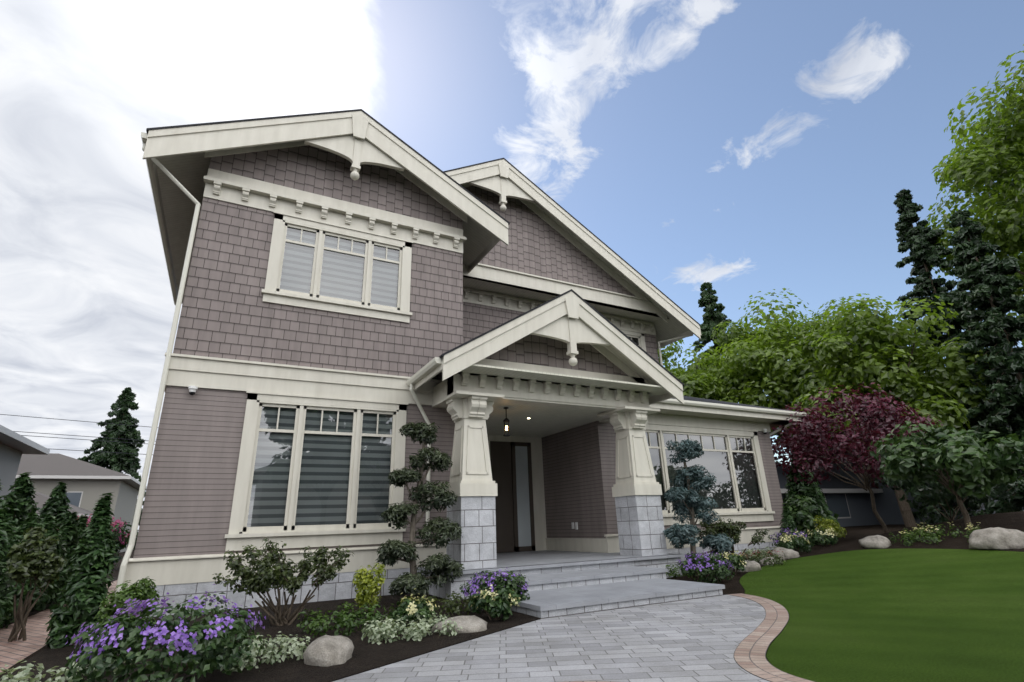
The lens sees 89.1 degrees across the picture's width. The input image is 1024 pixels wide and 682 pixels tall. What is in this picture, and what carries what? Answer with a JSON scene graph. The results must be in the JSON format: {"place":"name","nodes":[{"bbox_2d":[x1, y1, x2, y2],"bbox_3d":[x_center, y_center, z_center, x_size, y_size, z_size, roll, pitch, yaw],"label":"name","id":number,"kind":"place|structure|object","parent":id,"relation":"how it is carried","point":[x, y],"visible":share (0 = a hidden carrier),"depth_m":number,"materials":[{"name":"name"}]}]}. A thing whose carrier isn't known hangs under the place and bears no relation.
{"place":"outdoors","nodes":[
{"label":"outdoors","id":0,"kind":"place"},
{"bbox_2d":[0,414,158,454],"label":"utility wires","id":1,"kind":"object","parent":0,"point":[83,436],"depth_m":39.05,"materials":[{"name":"grey"}]},
{"bbox_2d":[0,511,1023,681],"bbox_3d":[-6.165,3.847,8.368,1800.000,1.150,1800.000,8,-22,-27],"label":"ground","id":2,"kind":"structure","parent":0,"point":[949,608],"depth_m":6.85,"materials":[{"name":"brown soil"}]},
{"bbox_2d":[0,425,49,499],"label":"house","id":3,"kind":"structure","parent":2,"relation":"on","point":[14,446],"depth_m":23.27,"materials":[{"name":"grey paint"}]},
{"bbox_2d":[5,526,66,641],"bbox_3d":[-6.412,3.244,6.931,0.523,1.463,0.612,-16,-24,34],"label":"tree","id":4,"kind":"object","parent":2,"relation":"on","point":[32,556],"visible":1,"depth_m":6.92,"materials":[{"name":"green plant"}]},
{"bbox_2d":[13,487,92,522],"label":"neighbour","id":5,"kind":"structure","parent":2,"relation":"on","point":[40,498],"depth_m":36.33,"materials":[{"name":"grey paint"}]},
{"bbox_2d":[0,580,116,671],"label":"side path pavers","id":6,"kind":"object","parent":2,"relation":"on","point":[12,653],"depth_m":6.76,"materials":[{"name":"beige stone"}]},
{"bbox_2d":[14,453,146,552],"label":"house","id":7,"kind":"structure","parent":2,"relation":"on","point":[88,484],"depth_m":44.46,"materials":[{"name":"grey paint"}]},
{"bbox_2d":[58,514,137,566],"bbox_3d":[-18.109,8.617,22.219,3.746,2.371,3.674,8,-22,-27],"label":"flowering shrub","id":8,"kind":"object","parent":2,"relation":"on","point":[120,539],"visible":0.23,"depth_m":22.36,"materials":[{"name":"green plant"}]},
{"bbox_2d":[77,387,145,549],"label":"conifer","id":9,"kind":"object","parent":2,"relation":"on","point":[121,460],"visible":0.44,"depth_m":62.99,"materials":[{"name":"green plant"}]},
{"bbox_2d":[0,577,539,681],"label":"planting bed mulch","id":10,"kind":"object","parent":2,"relation":"on","point":[366,655],"visible":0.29,"depth_m":5.72,"materials":[{"name":"brown soil"}]},
{"bbox_2d":[0,536,14,627],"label":"hedge","id":11,"kind":"object","parent":10,"relation":"on","point":[4,585],"visible":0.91,"depth_m":7.00,"materials":[{"name":"green plant"}]},
{"bbox_2d":[0,506,29,628],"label":"hedge","id":12,"kind":"object","parent":10,"relation":"on","point":[6,523],"visible":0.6,"depth_m":7.93,"materials":[{"name":"green plant"}]},
{"bbox_2d":[0,472,41,534],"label":"hedge","id":13,"kind":"object","parent":10,"relation":"on","point":[19,498],"visible":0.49,"depth_m":12.76,"materials":[{"name":"green plant"}]},
{"bbox_2d":[1,512,56,619],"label":"hedge","id":14,"kind":"object","parent":10,"relation":"on","point":[31,520],"visible":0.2,"depth_m":8.99,"materials":[{"name":"green plant"}]},
{"bbox_2d":[24,513,70,611],"bbox_3d":[-9.024,4.267,9.982,1.187,1.854,1.208,8,-22,-27],"label":"hedge","id":15,"kind":"object","parent":10,"relation":"on","point":[49,523],"visible":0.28,"depth_m":10.06,"materials":[{"name":"green plant"}]},
{"bbox_2d":[37,482,72,533],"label":"hedge","id":16,"kind":"object","parent":10,"relation":"on","point":[56,504],"visible":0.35,"depth_m":16.73,"materials":[{"name":"green plant"}]},
{"bbox_2d":[0,654,131,681],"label":"ground cover","id":17,"kind":"object","parent":10,"relation":"on","point":[24,675],"visible":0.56,"depth_m":4.42,"materials":[{"name":"green plant"}]},
{"bbox_2d":[50,511,84,603],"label":"hedge","id":18,"kind":"object","parent":10,"relation":"on","point":[69,530],"visible":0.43,"depth_m":11.28,"materials":[{"name":"green plant"}]},
{"bbox_2d":[70,514,88,553],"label":"hedge","id":19,"kind":"object","parent":10,"relation":"on","point":[83,522],"visible":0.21,"depth_m":12.60,"materials":[{"name":"green plant"}]},
{"bbox_2d":[44,492,117,648],"bbox_3d":[-5.343,2.911,6.594,0.647,1.911,0.583,-7,-20,12],"label":"conical evergreen shrub","id":20,"kind":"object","parent":10,"relation":"on","point":[85,589],"depth_m":6.46,"materials":[{"name":"green plant"}]},
{"bbox_2d":[91,576,159,648],"bbox_3d":[-4.414,3.167,5.967,0.649,0.831,0.693,8,-22,-27],"label":"shrub","id":21,"kind":"object","parent":10,"relation":"on","point":[141,591],"visible":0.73,"depth_m":5.91,"materials":[{"name":"green plant"}]},
{"bbox_2d":[64,584,268,681],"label":"flowering shrub","id":22,"kind":"object","parent":10,"relation":"on","point":[208,651],"visible":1,"depth_m":4.20,"materials":[{"name":"purple plant"}]},
{"bbox_2d":[215,631,309,671],"bbox_3d":[-2.540,3.119,5.212,1.014,0.233,1.064,8,-22,-27],"label":"variegated ground cover","id":23,"kind":"object","parent":10,"relation":"on","point":[296,651],"visible":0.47,"depth_m":5.17,"materials":[{"name":"green plant"}]},
{"bbox_2d":[212,538,353,625],"bbox_3d":[-3.234,3.424,7.376,1.645,1.223,1.449,-1,-20,-4],"label":"shrub","id":24,"kind":"object","parent":10,"relation":"on","point":[264,578],"visible":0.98,"depth_m":7.24,"materials":[{"name":"green plant"}]},
{"bbox_2d":[303,635,353,666],"bbox_3d":[-1.815,3.067,5.166,0.460,0.251,0.600,-1,-20,-4],"label":"boulder","id":25,"kind":"object","parent":10,"relation":"on","point":[325,651],"visible":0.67,"depth_m":4.98,"materials":[{"name":"grey stone"}]},
{"bbox_2d":[297,600,403,637],"bbox_3d":[-2.122,3.601,6.728,1.249,0.327,1.223,-17,-24,36],"label":"green ground cover","id":26,"kind":"object","parent":10,"relation":"on","point":[341,620],"visible":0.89,"depth_m":6.61,"materials":[{"name":"green plant"}]},
{"bbox_2d":[352,563,385,616],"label":"golden shrub","id":27,"kind":"object","parent":10,"relation":"on","point":[366,584],"visible":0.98,"depth_m":7.55,"materials":[{"name":"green plant"}]},
{"bbox_2d":[361,612,461,644],"bbox_3d":[-1.246,3.419,6.176,1.143,0.241,1.094,8,-22,-27],"label":"variegated ground cover","id":28,"kind":"object","parent":10,"relation":"on","point":[380,629],"visible":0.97,"depth_m":6.04,"materials":[{"name":"green plant"}]},
{"bbox_2d":[389,588,436,625],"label":"flowering plant","id":29,"kind":"object","parent":10,"relation":"on","point":[410,611],"visible":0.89,"depth_m":6.65,"materials":[{"name":"green plant"}]},
{"bbox_2d":[409,591,472,616],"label":"green ground cover","id":30,"kind":"object","parent":10,"relation":"on","point":[453,605],"visible":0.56,"depth_m":7.66,"materials":[{"name":"green plant"}]},
{"bbox_2d":[431,615,487,633],"bbox_3d":[-0.632,3.490,6.387,0.681,0.190,0.467,5,-21,-20],"label":"boulder","id":31,"kind":"object","parent":10,"relation":"on","point":[471,624],"visible":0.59,"depth_m":6.28,"materials":[{"name":"beige stone"}]},
{"bbox_2d":[468,584,520,620],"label":"flowering plant","id":32,"kind":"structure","parent":10,"relation":"on","point":[499,601],"depth_m":6.95,"materials":[{"name":"green plant"}]},
{"bbox_2d":[376,421,464,599],"bbox_3d":[-1.636,3.048,9.416,1.496,3.277,1.195,16,-26,-41],"label":"topiary pine","id":33,"kind":"object","parent":2,"relation":"on","point":[392,552],"visible":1,"depth_m":9.29,"materials":[{"name":"green plant"}]},
{"bbox_2d":[115,109,806,618],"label":"house","id":34,"kind":"structure","parent":2,"relation":"on","point":[543,317],"depth_m":11.65,"materials":[{"name":"wood"}]},
{"bbox_2d":[247,227,398,526],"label":"house windows","id":35,"kind":"structure","parent":34,"relation":"in","point":[323,482],"depth_m":10.60,"materials":[{"name":"glass"}]},
{"bbox_2d":[188,386,766,529],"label":"security cameras","id":36,"kind":"object","parent":34,"relation":"attached to","point":[192,390],"visible":1,"depth_m":9.56,"materials":[{"name":"white plastic"}]},
{"bbox_2d":[503,407,529,435],"bbox_3d":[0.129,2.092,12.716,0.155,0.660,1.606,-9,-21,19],"label":"porch lantern","id":37,"kind":"object","parent":34,"relation":"hanging from","point":[506,419],"visible":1,"depth_m":12.05,"materials":[{"name":"black metal"}]},
{"bbox_2d":[420,441,724,610],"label":"porch steps","id":38,"kind":"structure","parent":34,"relation":"on","point":[511,466],"depth_m":10.85,"materials":[{"name":"stone"}]},
{"bbox_2d":[459,567,529,605],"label":"purple flowers","id":39,"kind":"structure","parent":2,"relation":"on","point":[512,581],"depth_m":7.66,"materials":[{"name":"purple plant"}]},
{"bbox_2d":[333,595,769,681],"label":"walkway pavers","id":40,"kind":"object","parent":2,"relation":"on","point":[696,640],"visible":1,"depth_m":5.16,"materials":[{"name":"grey stone"}]},
{"bbox_2d":[562,593,813,681],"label":"walkway border","id":41,"kind":"object","parent":2,"relation":"on","point":[750,652],"visible":1,"depth_m":5.10,"materials":[{"name":"beige stone"}]},
{"bbox_2d":[666,562,713,577],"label":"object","id":42,"kind":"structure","parent":2,"relation":"on","point":[675,572],"depth_m":11.11,"materials":[{"name":"green plant"}]},
{"bbox_2d":[657,339,733,402],"bbox_3d":[11.322,6.555,37.721,12.052,14.006,11.424,8,-22,-27],"label":"tree","id":43,"kind":"object","parent":2,"relation":"on","point":[700,384],"visible":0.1,"depth_m":35.94,"materials":[{"name":"green plant"}]},
{"bbox_2d":[663,439,733,558],"bbox_3d":[4.225,3.856,12.227,1.846,3.131,1.215,8,-22,-27],"label":"topiary pine","id":44,"kind":"object","parent":2,"relation":"on","point":[691,507],"visible":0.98,"depth_m":12.17,"materials":[{"name":"green plant"}]},
{"bbox_2d":[674,551,734,582],"bbox_3d":[3.790,4.494,10.262,1.114,0.679,1.038,-11,-21,24],"label":"azalea right of steps","id":45,"kind":"object","parent":2,"relation":"on","point":[690,567],"visible":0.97,"depth_m":10.08,"materials":[{"name":"purple plant"}]},
{"bbox_2d":[688,518,769,555],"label":"shrub","id":46,"kind":"object","parent":2,"relation":"on","point":[729,529],"visible":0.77,"depth_m":12.78,"materials":[{"name":"green plant"}]},
{"bbox_2d":[715,551,747,574],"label":"flowering plant","id":47,"kind":"object","parent":2,"relation":"on","point":[739,562],"visible":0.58,"depth_m":10.77,"materials":[{"name":"green plant"}]},
{"bbox_2d":[692,282,778,461],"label":"conifer tree","id":48,"kind":"object","parent":2,"relation":"on","point":[708,300],"visible":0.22,"depth_m":48.87,"materials":[{"name":"green plant"}]},
{"bbox_2d":[730,560,760,571],"bbox_3d":[5.139,4.905,11.341,0.598,0.236,0.654,13,-24,-36],"label":"boulder","id":49,"kind":"object","parent":2,"relation":"on","point":[752,566],"visible":0.46,"depth_m":11.11,"materials":[{"name":"grey stone"}]},
{"bbox_2d":[742,546,775,558],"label":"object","id":50,"kind":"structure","parent":2,"relation":"on","point":[748,553],"depth_m":13.93,"materials":[{"name":"green plant"}]},
{"bbox_2d":[733,549,787,565],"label":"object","id":51,"kind":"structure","parent":2,"relation":"on","point":[777,559],"depth_m":11.87,"materials":[{"name":"green plant"}]},
{"bbox_2d":[759,557,775,564],"bbox_3d":[5.942,5.080,12.011,0.490,0.176,0.375,6,-21,-21],"label":"boulder","id":52,"kind":"object","parent":2,"relation":"on","point":[762,560],"visible":0.33,"depth_m":11.94,"materials":[{"name":"grey stone"}]},
{"bbox_2d":[768,547,799,559],"bbox_3d":[6.639,5.191,12.723,0.788,0.294,0.555,-5,-20,8],"label":"boulder","id":53,"kind":"object","parent":2,"relation":"on","point":[790,553],"visible":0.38,"depth_m":12.51,"materials":[{"name":"grey stone"}]},
{"bbox_2d":[779,506,795,548],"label":"shrub","id":54,"kind":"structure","parent":2,"relation":"on","point":[787,521],"depth_m":15.22,"materials":[{"name":"green plant"}]},
{"bbox_2d":[691,288,886,459],"bbox_3d":[18.944,4.657,35.077,11.757,15.312,13.720,-3,-20,1],"label":"maple","id":55,"kind":"object","parent":2,"relation":"on","point":[750,347],"visible":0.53,"depth_m":33.40,"materials":[{"name":"green plant"}]},
{"bbox_2d":[768,528,813,552],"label":"flowering plant","id":56,"kind":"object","parent":2,"relation":"on","point":[798,533],"depth_m":14.17,"materials":[{"name":"plant"}]},
{"bbox_2d":[777,531,811,552],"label":"flowering plant","id":57,"kind":"object","parent":2,"relation":"on","point":[790,541],"visible":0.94,"depth_m":13.12,"materials":[{"name":"green plant"}]},
{"bbox_2d":[784,459,817,527],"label":"hedge","id":58,"kind":"object","parent":2,"relation":"on","point":[799,489],"visible":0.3,"depth_m":17.52,"materials":[{"name":"green plant"}]},
{"bbox_2d":[790,459,824,511],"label":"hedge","id":59,"kind":"object","parent":2,"relation":"on","point":[818,498],"visible":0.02,"depth_m":18.17,"materials":[{"name":"green plant"}]},
{"bbox_2d":[783,495,838,544],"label":"rhododendron","id":60,"kind":"object","parent":2,"relation":"on","point":[805,511],"visible":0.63,"depth_m":15.93,"materials":[{"name":"green plant"}]},
{"bbox_2d":[800,461,825,510],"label":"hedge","id":61,"kind":"object","parent":2,"relation":"on","point":[815,486],"visible":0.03,"depth_m":19.91,"materials":[{"name":"green plant"}]},
{"bbox_2d":[808,473,827,513],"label":"hedge","id":62,"kind":"object","parent":2,"relation":"on","point":[819,493],"visible":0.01,"depth_m":21.59,"materials":[{"name":"green plant"}]},
{"bbox_2d":[806,460,830,515],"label":"hedge","id":63,"kind":"object","parent":2,"relation":"on","point":[822,496],"visible":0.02,"depth_m":25.75,"materials":[{"name":"green plant"}]},
{"bbox_2d":[807,526,838,546],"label":"flowering shrub","id":64,"kind":"object","parent":2,"relation":"on","point":[816,536],"visible":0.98,"depth_m":13.96,"materials":[{"name":"green plant"}]},
{"bbox_2d":[775,463,882,526],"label":"neighboring house","id":65,"kind":"structure","parent":2,"relation":"on","point":[849,504],"depth_m":31.98,"materials":[{"name":"grey"}]},
{"bbox_2d":[813,515,846,544],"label":"shrub","id":66,"kind":"object","parent":2,"relation":"on","point":[825,524],"visible":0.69,"depth_m":15.07,"materials":[{"name":"green plant"}]},
{"bbox_2d":[769,382,943,532],"bbox_3d":[11.383,4.084,17.513,5.714,5.221,5.366,-7,-20,15],"label":"japanese maple","id":67,"kind":"object","parent":2,"relation":"on","point":[815,437],"visible":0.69,"depth_m":17.32,"materials":[{"name":"red plant"}]},
{"bbox_2d":[859,535,890,548],"bbox_3d":[8.453,4.664,12.113,0.630,0.279,0.701,4,-21,-18],"label":"boulder","id":68,"kind":"object","parent":2,"relation":"on","point":[877,541],"visible":0.94,"depth_m":11.91,"materials":[{"name":"grey stone"}]},
{"bbox_2d":[756,293,994,526],"bbox_3d":[19.316,3.871,27.889,10.388,11.965,10.871,8,-22,-27],"label":"maple","id":69,"kind":"object","parent":2,"relation":"on","point":[898,375],"visible":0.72,"depth_m":26.06,"materials":[{"name":"green plant"}]},
{"bbox_2d":[778,393,1023,524],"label":"tall neighbour building","id":70,"kind":"structure","parent":2,"relation":"on","point":[887,508],"depth_m":32.61,"materials":[{"name":"grey"}]},
{"bbox_2d":[888,522,980,545],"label":"ground cover","id":71,"kind":"object","parent":2,"relation":"on","point":[934,537],"visible":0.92,"depth_m":11.72,"materials":[{"name":"green plant"}]},
{"bbox_2d":[868,421,1023,527],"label":"tree","id":72,"kind":"object","parent":2,"relation":"on","point":[960,463],"visible":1,"depth_m":12.35,"materials":[{"name":"green plant"}]},
{"bbox_2d":[871,464,1023,522],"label":"shrubs","id":73,"kind":"object","parent":2,"relation":"on","point":[925,493],"visible":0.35,"depth_m":14.69,"materials":[{"name":"green plant"}]},
{"bbox_2d":[893,189,1023,523],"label":"conifer","id":74,"kind":"object","parent":2,"relation":"on","point":[920,240],"visible":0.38,"depth_m":32.37,"materials":[{"name":"green plant"}]},
{"bbox_2d":[924,44,1023,346],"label":"maple","id":75,"kind":"object","parent":2,"relation":"on","point":[991,158],"visible":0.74,"depth_m":32.99,"materials":[{"name":"green plant"}]},
{"bbox_2d":[947,209,1023,515],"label":"conifer","id":76,"kind":"object","parent":2,"relation":"on","point":[989,283],"visible":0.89,"depth_m":24.54,"materials":[{"name":"green plant"}]},
{"bbox_2d":[969,527,1023,548],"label":"boulder","id":77,"kind":"object","parent":2,"relation":"on","point":[995,538],"visible":1,"depth_m":10.12,"materials":[{"name":"grey stone"}]},
{"bbox_2d":[0,0,1023,529],"label":"sky","id":78,"kind":"structure","parent":0,"point":[744,148],"materials":[{"name":"blue"}]}
]}

